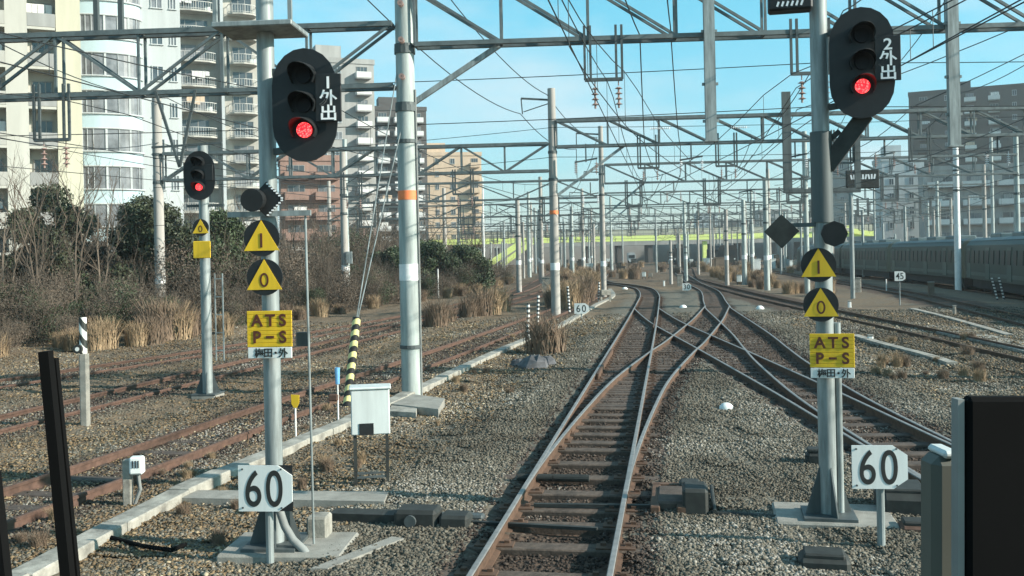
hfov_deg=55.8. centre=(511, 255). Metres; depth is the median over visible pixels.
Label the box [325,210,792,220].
feeder cable
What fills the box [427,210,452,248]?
bare tree
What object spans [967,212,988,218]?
window
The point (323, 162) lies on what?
apartment building
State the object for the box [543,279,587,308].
grass tuft
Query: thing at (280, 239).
bare shrub
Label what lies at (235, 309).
bare shrub
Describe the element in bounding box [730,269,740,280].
grass tuft
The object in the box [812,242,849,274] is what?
train car
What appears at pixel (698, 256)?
line pole
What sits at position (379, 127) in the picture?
window
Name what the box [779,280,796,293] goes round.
grass tuft
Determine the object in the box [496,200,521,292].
line pole
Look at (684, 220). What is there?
line pole
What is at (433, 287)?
bare shrub
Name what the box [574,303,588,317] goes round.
speed sign
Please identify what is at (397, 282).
bare shrub
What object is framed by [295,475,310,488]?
grass tuft
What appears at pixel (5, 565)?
window strut
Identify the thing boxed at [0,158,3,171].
window
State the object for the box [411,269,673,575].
railway track
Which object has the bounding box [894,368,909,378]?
grass tuft
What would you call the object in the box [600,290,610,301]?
barrier trestle
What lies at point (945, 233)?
window
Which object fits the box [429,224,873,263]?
road bridge
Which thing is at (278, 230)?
bare shrub
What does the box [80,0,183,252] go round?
apartment building
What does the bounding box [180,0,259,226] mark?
apartment building
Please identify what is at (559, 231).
feeder cable
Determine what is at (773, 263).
trackside box
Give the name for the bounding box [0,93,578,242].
overhead wire
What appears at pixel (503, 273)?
bare shrub
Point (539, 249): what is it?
line pole
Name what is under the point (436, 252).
evergreen tree
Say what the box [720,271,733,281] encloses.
grass tuft
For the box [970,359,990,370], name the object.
grass tuft
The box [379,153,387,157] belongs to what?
window
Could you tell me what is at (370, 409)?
relay cabinet
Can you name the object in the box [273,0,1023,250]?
sky
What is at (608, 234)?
feeder cable
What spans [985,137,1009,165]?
line switch
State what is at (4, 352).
grass tuft
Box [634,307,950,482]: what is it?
railway track
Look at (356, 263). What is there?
bare shrub
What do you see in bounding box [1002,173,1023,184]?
window
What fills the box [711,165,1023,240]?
overhead wire
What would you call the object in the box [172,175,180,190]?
window
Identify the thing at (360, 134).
window
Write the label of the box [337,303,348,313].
grass tuft
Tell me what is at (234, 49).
window
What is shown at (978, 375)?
grass tuft
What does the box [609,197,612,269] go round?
line pole
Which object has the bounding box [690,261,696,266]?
grass tuft
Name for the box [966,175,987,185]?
window
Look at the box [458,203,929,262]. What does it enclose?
overhead gantry
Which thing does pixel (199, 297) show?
bare shrub
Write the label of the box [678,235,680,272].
line pole
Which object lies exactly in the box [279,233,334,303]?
bare shrub
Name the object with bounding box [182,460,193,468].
grass tuft
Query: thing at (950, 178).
window
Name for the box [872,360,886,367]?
grass tuft
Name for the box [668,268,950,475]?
railway track
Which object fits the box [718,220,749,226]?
apartment building
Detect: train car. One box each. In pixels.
[797,244,813,263]
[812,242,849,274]
[841,239,900,280]
[890,235,982,288]
[965,231,1023,294]
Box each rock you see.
[510,358,521,366]
[516,354,547,368]
[543,356,555,364]
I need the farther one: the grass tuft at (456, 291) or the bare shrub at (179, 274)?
the grass tuft at (456, 291)
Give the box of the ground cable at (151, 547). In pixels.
[110,535,186,551]
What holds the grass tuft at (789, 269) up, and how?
on the ground
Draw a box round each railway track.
[0,269,562,388]
[0,290,541,434]
[3,297,597,533]
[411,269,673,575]
[525,306,737,501]
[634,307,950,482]
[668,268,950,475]
[675,264,1023,362]
[734,265,1023,326]
[760,264,1023,299]
[936,331,1023,352]
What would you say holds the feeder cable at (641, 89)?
attached to the overhead gantry at (554, 194)
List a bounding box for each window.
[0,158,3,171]
[30,2,50,26]
[31,42,51,66]
[32,81,52,106]
[33,159,53,172]
[36,120,52,132]
[80,13,142,44]
[81,51,142,81]
[82,89,143,117]
[82,127,144,154]
[83,165,145,190]
[84,203,124,227]
[99,0,141,7]
[150,0,162,8]
[151,38,163,45]
[151,65,163,81]
[168,0,176,9]
[169,38,177,45]
[170,67,177,82]
[171,103,178,118]
[172,139,178,151]
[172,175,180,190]
[180,0,206,9]
[180,19,207,26]
[181,44,207,59]
[181,69,208,85]
[182,96,208,110]
[182,119,209,135]
[183,145,209,160]
[184,194,210,210]
[231,0,251,12]
[231,47,252,62]
[232,71,252,86]
[233,96,253,111]
[233,121,253,136]
[234,145,254,161]
[234,170,254,186]
[235,194,246,210]
[287,165,304,170]
[287,185,304,191]
[288,205,304,210]
[289,225,304,231]
[317,165,330,171]
[318,185,334,191]
[318,205,335,218]
[319,225,335,231]
[335,131,341,139]
[356,66,366,71]
[357,99,367,110]
[358,116,367,120]
[358,132,368,137]
[359,165,368,170]
[359,198,369,201]
[378,113,386,116]
[378,126,386,129]
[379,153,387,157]
[379,167,387,170]
[450,158,454,163]
[889,178,893,184]
[909,177,913,184]
[919,97,926,104]
[931,176,952,181]
[932,195,952,205]
[932,232,953,236]
[935,213,953,218]
[966,93,973,96]
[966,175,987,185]
[966,193,988,199]
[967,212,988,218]
[967,231,989,236]
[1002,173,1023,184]
[1002,193,1023,203]
[1002,211,1023,217]
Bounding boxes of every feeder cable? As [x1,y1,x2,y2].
[0,43,337,153]
[0,138,337,171]
[4,106,1023,135]
[9,61,1023,93]
[153,116,1023,158]
[154,147,1012,187]
[154,184,1023,225]
[231,188,918,204]
[278,202,925,217]
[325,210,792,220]
[340,220,762,229]
[351,219,801,229]
[367,0,576,168]
[420,227,761,235]
[422,227,729,234]
[436,232,701,238]
[440,232,740,239]
[451,0,596,193]
[451,236,715,242]
[625,0,662,200]
[656,0,680,216]
[681,0,860,213]
[721,31,1007,186]
[733,2,943,199]
[770,65,1023,196]
[781,54,1023,184]
[833,132,1016,193]
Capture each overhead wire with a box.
[0,32,598,243]
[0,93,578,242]
[0,137,559,241]
[548,0,647,239]
[568,0,714,198]
[643,0,1023,201]
[659,0,1020,241]
[674,118,1023,241]
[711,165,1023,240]
[747,191,1023,239]
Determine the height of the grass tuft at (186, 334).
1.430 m
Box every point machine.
[331,504,597,530]
[534,478,775,516]
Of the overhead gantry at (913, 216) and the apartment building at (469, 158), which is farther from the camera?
the apartment building at (469, 158)
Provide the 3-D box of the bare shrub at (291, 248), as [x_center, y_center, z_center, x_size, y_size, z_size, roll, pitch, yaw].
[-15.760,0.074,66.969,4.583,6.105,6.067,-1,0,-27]
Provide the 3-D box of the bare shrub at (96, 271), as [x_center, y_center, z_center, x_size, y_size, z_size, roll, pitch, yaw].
[-18.678,0.934,46.493,4.890,4.499,4.387,-1,0,-7]
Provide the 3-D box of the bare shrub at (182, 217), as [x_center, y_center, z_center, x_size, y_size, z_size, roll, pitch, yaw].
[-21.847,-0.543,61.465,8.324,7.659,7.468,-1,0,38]
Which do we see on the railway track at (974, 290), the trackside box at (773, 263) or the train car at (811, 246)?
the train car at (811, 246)
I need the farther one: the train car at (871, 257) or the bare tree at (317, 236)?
the train car at (871, 257)
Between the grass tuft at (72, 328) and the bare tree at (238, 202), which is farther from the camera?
the bare tree at (238, 202)
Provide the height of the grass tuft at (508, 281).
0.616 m
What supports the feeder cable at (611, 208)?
hanging from the overhead gantry at (805, 173)
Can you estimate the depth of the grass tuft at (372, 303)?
52.07 m
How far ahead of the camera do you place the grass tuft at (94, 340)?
30.73 m
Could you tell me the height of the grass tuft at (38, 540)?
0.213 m
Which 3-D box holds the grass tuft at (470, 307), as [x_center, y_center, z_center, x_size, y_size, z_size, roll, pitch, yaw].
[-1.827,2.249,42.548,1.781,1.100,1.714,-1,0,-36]
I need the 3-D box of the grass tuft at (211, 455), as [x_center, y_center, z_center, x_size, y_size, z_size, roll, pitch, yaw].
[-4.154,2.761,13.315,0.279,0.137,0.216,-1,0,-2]
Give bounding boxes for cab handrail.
[921,444,950,575]
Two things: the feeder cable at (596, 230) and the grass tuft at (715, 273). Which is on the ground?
the grass tuft at (715, 273)
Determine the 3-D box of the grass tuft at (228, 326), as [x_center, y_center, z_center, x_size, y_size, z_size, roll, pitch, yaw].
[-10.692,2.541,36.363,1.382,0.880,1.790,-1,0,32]
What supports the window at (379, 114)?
in the apartment building at (382, 108)
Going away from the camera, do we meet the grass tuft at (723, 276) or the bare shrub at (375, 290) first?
the bare shrub at (375, 290)
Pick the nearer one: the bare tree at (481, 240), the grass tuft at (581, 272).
the grass tuft at (581, 272)
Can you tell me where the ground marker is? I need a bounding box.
[719,402,733,409]
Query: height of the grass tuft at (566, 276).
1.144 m
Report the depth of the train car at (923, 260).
72.25 m
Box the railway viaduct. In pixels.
[485,236,873,265]
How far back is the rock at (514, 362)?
23.74 m
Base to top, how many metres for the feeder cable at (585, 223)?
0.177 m
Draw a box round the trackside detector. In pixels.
[122,455,144,505]
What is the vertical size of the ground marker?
0.108 m
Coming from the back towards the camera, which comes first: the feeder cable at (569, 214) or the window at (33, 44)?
the feeder cable at (569, 214)
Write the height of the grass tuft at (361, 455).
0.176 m
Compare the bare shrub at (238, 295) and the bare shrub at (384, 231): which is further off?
the bare shrub at (384, 231)
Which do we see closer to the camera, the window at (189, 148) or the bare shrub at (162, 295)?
the bare shrub at (162, 295)
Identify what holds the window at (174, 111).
in the apartment building at (163, 53)
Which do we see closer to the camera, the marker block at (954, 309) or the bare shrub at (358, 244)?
the marker block at (954, 309)
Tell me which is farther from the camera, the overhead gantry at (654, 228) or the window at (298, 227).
the overhead gantry at (654, 228)
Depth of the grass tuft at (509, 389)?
18.79 m
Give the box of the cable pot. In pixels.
[798,546,850,570]
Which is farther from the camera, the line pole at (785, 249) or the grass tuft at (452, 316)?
the line pole at (785, 249)
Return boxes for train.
[627,252,635,262]
[667,248,683,263]
[707,245,737,264]
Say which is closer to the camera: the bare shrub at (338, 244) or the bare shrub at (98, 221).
the bare shrub at (98, 221)
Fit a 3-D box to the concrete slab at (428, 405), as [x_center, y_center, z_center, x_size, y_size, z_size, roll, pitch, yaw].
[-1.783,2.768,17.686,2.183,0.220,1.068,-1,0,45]
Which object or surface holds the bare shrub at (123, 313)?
on the ground
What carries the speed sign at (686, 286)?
on the ground
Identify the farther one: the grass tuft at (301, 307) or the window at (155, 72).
the window at (155, 72)
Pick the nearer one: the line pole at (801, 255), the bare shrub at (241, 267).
the bare shrub at (241, 267)
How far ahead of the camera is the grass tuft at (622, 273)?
102.38 m
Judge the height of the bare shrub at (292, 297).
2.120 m
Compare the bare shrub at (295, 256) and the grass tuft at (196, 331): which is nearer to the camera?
the grass tuft at (196, 331)
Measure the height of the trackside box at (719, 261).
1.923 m
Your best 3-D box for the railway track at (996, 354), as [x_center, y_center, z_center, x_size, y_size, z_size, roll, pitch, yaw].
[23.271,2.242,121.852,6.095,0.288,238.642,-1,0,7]
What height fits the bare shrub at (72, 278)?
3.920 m
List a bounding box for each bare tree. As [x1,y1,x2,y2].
[0,145,67,333]
[0,157,42,323]
[9,149,105,292]
[27,172,120,266]
[35,129,108,318]
[54,154,134,314]
[166,194,198,228]
[216,181,257,226]
[279,201,322,285]
[284,206,339,288]
[297,189,340,266]
[349,189,392,260]
[364,197,398,251]
[394,204,456,239]
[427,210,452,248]
[456,207,485,248]
[456,215,494,257]
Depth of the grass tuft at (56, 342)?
31.79 m
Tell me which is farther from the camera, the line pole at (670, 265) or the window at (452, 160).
the window at (452, 160)
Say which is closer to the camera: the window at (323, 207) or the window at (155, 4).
the window at (155, 4)
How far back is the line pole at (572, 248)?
101.60 m
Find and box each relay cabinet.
[349,383,390,485]
[541,277,550,292]
[677,275,682,285]
[736,275,741,284]
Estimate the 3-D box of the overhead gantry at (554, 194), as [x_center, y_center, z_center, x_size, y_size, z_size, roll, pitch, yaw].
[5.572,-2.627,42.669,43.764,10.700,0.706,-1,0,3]
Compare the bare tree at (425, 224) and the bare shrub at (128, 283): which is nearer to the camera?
the bare shrub at (128, 283)
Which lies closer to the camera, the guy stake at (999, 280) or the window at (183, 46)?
the guy stake at (999, 280)
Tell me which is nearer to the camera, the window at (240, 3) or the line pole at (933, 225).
the line pole at (933, 225)
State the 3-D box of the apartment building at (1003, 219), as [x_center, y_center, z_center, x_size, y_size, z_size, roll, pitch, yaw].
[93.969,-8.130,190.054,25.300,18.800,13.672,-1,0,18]
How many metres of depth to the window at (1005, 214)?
184.16 m
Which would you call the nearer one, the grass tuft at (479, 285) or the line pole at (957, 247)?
the line pole at (957, 247)
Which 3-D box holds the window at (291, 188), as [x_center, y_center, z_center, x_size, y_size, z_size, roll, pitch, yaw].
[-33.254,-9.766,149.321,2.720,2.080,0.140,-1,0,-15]
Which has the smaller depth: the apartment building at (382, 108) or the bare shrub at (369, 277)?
the bare shrub at (369, 277)
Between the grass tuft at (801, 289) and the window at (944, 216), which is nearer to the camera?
the grass tuft at (801, 289)
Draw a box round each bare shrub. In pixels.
[0,137,125,299]
[0,180,168,263]
[0,226,36,288]
[0,236,106,335]
[0,241,74,339]
[0,267,60,346]
[0,304,15,357]
[0,311,30,353]
[12,241,93,320]
[19,265,101,342]
[39,300,85,334]
[58,273,129,329]
[64,234,172,318]
[70,280,117,324]
[78,246,164,327]
[79,262,171,332]
[82,246,139,271]
[84,267,148,310]
[85,208,154,269]
[97,205,139,265]
[98,191,198,250]
[123,282,193,320]
[127,226,245,313]
[128,267,185,305]
[134,199,255,314]
[139,272,200,312]
[142,276,191,306]
[151,228,241,317]
[175,247,253,320]
[194,202,303,257]
[195,184,310,291]
[209,189,287,270]
[210,238,285,312]
[211,260,258,324]
[211,273,251,313]
[212,288,258,326]
[231,256,291,310]
[232,240,322,305]
[246,265,300,319]
[247,216,304,260]
[278,216,313,270]
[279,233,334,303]
[279,275,308,315]
[280,248,329,275]
[286,256,332,305]
[287,217,358,270]
[292,278,331,313]
[294,204,384,264]
[294,231,349,304]
[294,238,315,270]
[302,211,381,253]
[308,262,362,307]
[309,190,397,250]
[309,235,377,311]
[311,213,388,275]
[315,254,375,305]
[318,201,394,247]
[320,273,364,308]
[321,223,398,253]
[329,248,377,276]
[330,242,391,293]
[334,246,377,267]
[340,211,430,245]
[349,254,388,303]
[350,228,392,265]
[357,246,399,297]
[357,263,390,306]
[359,259,399,305]
[370,210,434,247]
[383,268,399,303]
[384,269,422,299]
[391,220,446,247]
[420,262,448,298]
[420,270,442,297]
[429,265,448,292]
[435,269,457,296]
[437,252,484,291]
[438,224,485,250]
[446,274,464,294]
[489,256,509,288]
[492,257,510,278]
[492,259,514,282]
[496,254,513,275]
[501,261,515,282]
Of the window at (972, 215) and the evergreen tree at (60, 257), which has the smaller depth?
the evergreen tree at (60, 257)
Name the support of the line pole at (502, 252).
on the ground
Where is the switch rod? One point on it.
(560, 477)
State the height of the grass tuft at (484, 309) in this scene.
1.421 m
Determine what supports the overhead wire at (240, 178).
hanging from the overhead gantry at (654, 228)
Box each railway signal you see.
[183,145,224,399]
[211,0,358,564]
[764,0,900,528]
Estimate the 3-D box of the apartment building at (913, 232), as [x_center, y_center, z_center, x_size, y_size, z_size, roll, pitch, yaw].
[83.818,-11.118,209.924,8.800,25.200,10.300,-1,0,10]
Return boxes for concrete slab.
[182,490,388,508]
[310,537,403,571]
[390,405,416,417]
[391,392,444,416]
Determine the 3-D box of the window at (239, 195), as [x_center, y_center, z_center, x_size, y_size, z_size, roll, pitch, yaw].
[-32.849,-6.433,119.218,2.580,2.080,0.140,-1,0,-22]
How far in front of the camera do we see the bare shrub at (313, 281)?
51.36 m
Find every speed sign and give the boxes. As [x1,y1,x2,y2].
[238,465,292,563]
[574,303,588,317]
[682,283,690,291]
[851,445,907,545]
[894,271,904,304]
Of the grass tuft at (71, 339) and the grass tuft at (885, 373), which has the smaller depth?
the grass tuft at (885, 373)
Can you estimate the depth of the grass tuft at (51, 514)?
10.24 m
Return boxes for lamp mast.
[482,178,484,256]
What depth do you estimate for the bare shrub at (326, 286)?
53.91 m
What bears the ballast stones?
on the ground
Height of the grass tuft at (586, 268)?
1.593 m
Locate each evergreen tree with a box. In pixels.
[0,183,106,319]
[87,192,213,307]
[165,207,255,310]
[235,222,260,266]
[368,245,398,278]
[420,238,462,293]
[443,242,495,289]
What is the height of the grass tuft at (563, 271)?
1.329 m
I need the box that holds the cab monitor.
[951,395,1023,575]
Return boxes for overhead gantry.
[0,0,1023,394]
[152,88,1023,315]
[327,165,986,283]
[342,126,1020,296]
[419,181,939,276]
[419,198,952,271]
[457,215,876,243]
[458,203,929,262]
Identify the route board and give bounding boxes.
[845,169,879,298]
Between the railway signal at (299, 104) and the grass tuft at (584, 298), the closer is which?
the railway signal at (299, 104)
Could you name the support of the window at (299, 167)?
in the apartment building at (323, 162)
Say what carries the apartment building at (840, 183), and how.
on the ground
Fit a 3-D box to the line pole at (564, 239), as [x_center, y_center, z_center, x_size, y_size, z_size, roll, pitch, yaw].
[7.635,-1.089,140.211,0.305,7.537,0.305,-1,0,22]
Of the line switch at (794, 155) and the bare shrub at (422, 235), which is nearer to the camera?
the line switch at (794, 155)
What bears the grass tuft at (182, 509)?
on the ground
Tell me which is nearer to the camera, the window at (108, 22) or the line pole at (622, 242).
the window at (108, 22)
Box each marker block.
[855,278,860,292]
[927,281,934,296]
[952,305,955,313]
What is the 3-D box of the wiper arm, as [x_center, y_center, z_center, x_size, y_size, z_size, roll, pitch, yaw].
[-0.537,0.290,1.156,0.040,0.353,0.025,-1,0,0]
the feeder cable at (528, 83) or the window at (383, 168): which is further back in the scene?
the window at (383, 168)
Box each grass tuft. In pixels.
[0,331,12,357]
[10,528,33,543]
[24,526,51,547]
[43,506,53,520]
[46,332,65,348]
[56,327,87,350]
[60,325,78,334]
[71,323,112,350]
[87,315,134,349]
[120,319,156,346]
[123,294,195,341]
[128,313,184,345]
[148,300,200,339]
[157,467,168,474]
[173,501,193,514]
[176,467,195,478]
[179,307,200,335]
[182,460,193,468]
[200,451,217,458]
[202,524,231,545]
[211,311,246,334]
[229,498,238,509]
[243,511,253,515]
[280,302,293,310]
[290,306,311,319]
[292,307,310,319]
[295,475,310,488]
[305,297,335,316]
[314,453,331,467]
[316,457,336,472]
[319,402,331,410]
[331,438,341,446]
[333,303,344,313]
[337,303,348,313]
[350,458,363,467]
[352,450,369,463]
[364,294,382,308]
[421,289,428,299]
[421,297,455,326]
[439,287,455,298]
[446,303,463,321]
[450,374,460,383]
[452,283,465,295]
[452,294,495,317]
[456,284,469,296]
[456,381,470,391]
[459,287,505,315]
[472,283,484,292]
[474,285,509,314]
[481,366,490,373]
[485,284,521,311]
[503,385,515,392]
[505,279,511,284]
[533,284,562,305]
[541,288,561,307]
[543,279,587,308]
[545,277,585,285]
[547,279,584,288]
[560,269,572,281]
[561,272,571,281]
[564,275,601,294]
[567,281,595,304]
[569,269,593,276]
[573,276,605,291]
[577,280,602,300]
[578,265,592,271]
[579,269,607,276]
[582,270,614,289]
[596,263,599,272]
[607,269,616,277]
[618,268,628,278]
[626,264,642,278]
[658,264,666,271]
[672,266,681,273]
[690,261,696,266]
[701,263,709,271]
[707,265,721,276]
[713,269,722,277]
[716,269,729,279]
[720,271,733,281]
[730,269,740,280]
[739,269,754,283]
[741,261,751,271]
[747,278,757,287]
[748,268,771,284]
[754,279,763,289]
[756,271,777,286]
[772,279,780,287]
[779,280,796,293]
[784,281,801,293]
[785,265,795,272]
[792,261,800,270]
[796,282,804,292]
[813,278,844,293]
[868,363,884,374]
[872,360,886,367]
[873,352,893,365]
[879,368,893,376]
[886,335,897,340]
[887,354,905,366]
[889,351,906,359]
[889,373,896,378]
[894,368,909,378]
[899,354,913,366]
[934,367,949,378]
[955,345,973,354]
[955,366,969,375]
[961,332,969,339]
[968,330,977,336]
[968,367,989,381]
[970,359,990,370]
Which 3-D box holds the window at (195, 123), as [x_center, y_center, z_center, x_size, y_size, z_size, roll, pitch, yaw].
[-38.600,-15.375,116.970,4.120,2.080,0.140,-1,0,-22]
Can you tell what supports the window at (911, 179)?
in the apartment building at (913, 232)
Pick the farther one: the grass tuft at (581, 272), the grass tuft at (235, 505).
the grass tuft at (581, 272)
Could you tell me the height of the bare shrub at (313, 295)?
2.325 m
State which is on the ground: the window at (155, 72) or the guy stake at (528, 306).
the guy stake at (528, 306)
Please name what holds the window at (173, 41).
in the apartment building at (163, 53)
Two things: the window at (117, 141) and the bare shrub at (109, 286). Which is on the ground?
the bare shrub at (109, 286)
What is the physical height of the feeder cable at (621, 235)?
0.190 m
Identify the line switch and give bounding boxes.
[574,144,597,173]
[582,182,598,204]
[666,181,681,200]
[680,142,703,169]
[739,181,755,199]
[792,142,807,169]
[874,140,895,167]
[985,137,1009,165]
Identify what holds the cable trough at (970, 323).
on the ground
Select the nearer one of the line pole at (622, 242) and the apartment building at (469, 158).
the line pole at (622, 242)
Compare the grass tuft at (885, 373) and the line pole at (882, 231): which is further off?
the line pole at (882, 231)
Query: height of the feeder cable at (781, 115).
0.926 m
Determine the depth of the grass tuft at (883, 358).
22.22 m
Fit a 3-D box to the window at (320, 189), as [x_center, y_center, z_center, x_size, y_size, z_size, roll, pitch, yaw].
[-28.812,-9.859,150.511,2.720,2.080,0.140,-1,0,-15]
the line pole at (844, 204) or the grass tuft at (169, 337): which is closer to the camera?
the grass tuft at (169, 337)
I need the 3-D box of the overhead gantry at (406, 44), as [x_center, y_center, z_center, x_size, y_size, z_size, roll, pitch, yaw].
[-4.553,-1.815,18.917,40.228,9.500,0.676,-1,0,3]
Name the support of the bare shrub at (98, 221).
on the ground
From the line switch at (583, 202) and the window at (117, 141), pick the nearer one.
the line switch at (583, 202)
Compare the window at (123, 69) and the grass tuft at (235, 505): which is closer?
the grass tuft at (235, 505)
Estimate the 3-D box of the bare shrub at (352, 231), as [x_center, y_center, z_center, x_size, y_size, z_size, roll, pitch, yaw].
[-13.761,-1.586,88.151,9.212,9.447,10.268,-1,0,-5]
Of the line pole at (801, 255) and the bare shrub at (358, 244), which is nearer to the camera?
the bare shrub at (358, 244)
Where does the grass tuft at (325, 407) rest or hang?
on the ground
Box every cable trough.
[12,288,614,575]
[854,334,956,364]
[909,308,1013,335]
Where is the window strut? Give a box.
[0,470,11,575]
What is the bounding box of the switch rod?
[517,473,588,481]
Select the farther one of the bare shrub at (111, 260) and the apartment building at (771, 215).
the apartment building at (771, 215)
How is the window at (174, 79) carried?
in the apartment building at (163, 53)
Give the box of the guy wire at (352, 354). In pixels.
[343,71,400,406]
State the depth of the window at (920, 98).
250.91 m
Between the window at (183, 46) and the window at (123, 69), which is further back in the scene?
the window at (183, 46)
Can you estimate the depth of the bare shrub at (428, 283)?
62.06 m
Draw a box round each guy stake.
[527,303,529,332]
[536,295,539,320]
[567,286,570,312]
[598,282,599,300]
[990,277,998,299]
[998,277,1004,298]
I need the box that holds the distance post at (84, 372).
[73,317,90,425]
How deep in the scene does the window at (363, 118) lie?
171.32 m
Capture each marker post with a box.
[291,394,298,436]
[328,367,339,419]
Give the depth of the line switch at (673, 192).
59.27 m
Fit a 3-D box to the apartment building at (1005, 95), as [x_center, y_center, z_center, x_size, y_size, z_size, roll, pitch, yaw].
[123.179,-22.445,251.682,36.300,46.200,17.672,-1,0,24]
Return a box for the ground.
[0,259,1023,575]
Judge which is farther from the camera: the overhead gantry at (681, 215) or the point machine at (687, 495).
the overhead gantry at (681, 215)
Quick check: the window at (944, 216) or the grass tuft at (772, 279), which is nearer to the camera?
the grass tuft at (772, 279)
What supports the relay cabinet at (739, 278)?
on the ground
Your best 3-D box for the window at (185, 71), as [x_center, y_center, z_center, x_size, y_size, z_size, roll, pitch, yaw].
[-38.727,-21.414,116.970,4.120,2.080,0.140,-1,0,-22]
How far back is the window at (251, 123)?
119.22 m
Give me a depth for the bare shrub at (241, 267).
48.88 m
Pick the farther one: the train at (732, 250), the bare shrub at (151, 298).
the train at (732, 250)
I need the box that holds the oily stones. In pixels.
[0,314,950,575]
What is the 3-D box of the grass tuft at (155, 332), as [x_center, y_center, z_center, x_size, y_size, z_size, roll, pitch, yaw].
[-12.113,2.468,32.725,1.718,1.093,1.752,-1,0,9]
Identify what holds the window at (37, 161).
in the apartment building at (22, 16)
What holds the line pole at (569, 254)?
on the ground
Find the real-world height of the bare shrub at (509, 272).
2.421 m
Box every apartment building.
[0,0,83,254]
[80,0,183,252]
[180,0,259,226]
[277,155,340,254]
[312,45,376,235]
[375,97,428,242]
[427,143,481,254]
[694,212,717,227]
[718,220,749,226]
[754,209,788,225]
[832,142,848,241]
[853,214,872,223]
[872,145,924,240]
[908,81,1023,166]
[917,162,1023,237]
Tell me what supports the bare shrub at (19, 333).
on the ground
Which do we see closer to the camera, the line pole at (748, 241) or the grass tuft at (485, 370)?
the grass tuft at (485, 370)
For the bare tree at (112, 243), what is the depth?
44.22 m
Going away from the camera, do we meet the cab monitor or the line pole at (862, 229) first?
the cab monitor
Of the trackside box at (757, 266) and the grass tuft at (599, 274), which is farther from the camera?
the trackside box at (757, 266)
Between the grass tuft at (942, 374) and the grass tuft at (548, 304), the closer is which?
the grass tuft at (942, 374)
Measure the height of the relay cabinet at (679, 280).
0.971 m
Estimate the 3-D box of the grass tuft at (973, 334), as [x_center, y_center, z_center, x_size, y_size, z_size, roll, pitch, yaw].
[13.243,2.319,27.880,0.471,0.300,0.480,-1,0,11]
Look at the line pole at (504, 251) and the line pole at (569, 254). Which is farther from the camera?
the line pole at (504, 251)
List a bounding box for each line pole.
[339,152,377,291]
[425,188,446,251]
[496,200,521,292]
[501,242,502,264]
[502,221,505,270]
[522,222,524,277]
[526,217,527,274]
[533,208,536,272]
[538,210,549,280]
[560,223,561,266]
[563,222,565,267]
[569,237,570,268]
[570,206,588,272]
[588,235,589,262]
[592,224,595,270]
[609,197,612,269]
[612,235,613,269]
[621,220,623,263]
[654,210,657,271]
[669,240,672,283]
[677,225,677,264]
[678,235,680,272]
[683,202,685,275]
[684,234,687,280]
[687,231,688,261]
[696,211,699,274]
[709,202,711,266]
[711,218,712,245]
[712,220,714,258]
[724,210,728,284]
[741,200,746,284]
[747,219,749,263]
[762,177,769,289]
[778,187,781,274]
[781,212,783,267]
[784,212,786,268]
[800,209,802,271]
[843,203,846,241]
[861,210,864,276]
[873,188,875,239]
[882,224,883,239]
[903,207,906,240]
[929,134,961,290]
[932,209,934,236]
[939,202,940,236]
[967,196,969,234]
[989,137,994,233]
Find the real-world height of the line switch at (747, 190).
1.350 m
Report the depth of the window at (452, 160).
236.06 m
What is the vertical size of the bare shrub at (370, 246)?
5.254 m
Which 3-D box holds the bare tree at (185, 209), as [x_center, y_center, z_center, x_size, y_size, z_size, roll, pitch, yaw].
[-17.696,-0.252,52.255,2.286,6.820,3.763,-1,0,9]
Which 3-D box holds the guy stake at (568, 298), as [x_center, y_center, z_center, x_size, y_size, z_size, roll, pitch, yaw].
[2.604,2.061,44.507,0.162,1.256,0.100,-1,0,0]
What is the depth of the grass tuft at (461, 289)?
66.29 m
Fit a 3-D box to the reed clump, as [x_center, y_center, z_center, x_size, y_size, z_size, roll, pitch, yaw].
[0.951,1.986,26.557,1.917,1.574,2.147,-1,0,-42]
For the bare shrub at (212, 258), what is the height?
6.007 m
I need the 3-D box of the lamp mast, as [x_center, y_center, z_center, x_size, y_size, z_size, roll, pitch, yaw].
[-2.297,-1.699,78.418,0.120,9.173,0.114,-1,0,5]
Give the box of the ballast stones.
[0,306,1023,575]
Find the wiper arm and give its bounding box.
[38,350,80,575]
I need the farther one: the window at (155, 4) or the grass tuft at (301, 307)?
the window at (155, 4)
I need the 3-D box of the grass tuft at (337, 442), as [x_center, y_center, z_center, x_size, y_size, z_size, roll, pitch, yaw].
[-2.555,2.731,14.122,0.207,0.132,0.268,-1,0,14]
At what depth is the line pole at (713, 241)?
143.31 m
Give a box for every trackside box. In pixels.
[578,259,581,266]
[616,266,625,272]
[702,258,712,263]
[714,257,724,268]
[754,259,760,269]
[772,259,775,268]
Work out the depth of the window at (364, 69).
171.36 m
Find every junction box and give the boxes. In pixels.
[805,446,818,463]
[873,479,920,515]
[898,516,920,531]
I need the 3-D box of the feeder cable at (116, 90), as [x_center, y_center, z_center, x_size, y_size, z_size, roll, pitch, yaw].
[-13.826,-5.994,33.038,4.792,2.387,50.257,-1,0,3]
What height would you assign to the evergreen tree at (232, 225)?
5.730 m
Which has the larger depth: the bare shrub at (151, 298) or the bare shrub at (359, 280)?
the bare shrub at (359, 280)
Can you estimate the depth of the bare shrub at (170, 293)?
40.43 m
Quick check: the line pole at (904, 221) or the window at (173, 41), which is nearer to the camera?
the window at (173, 41)

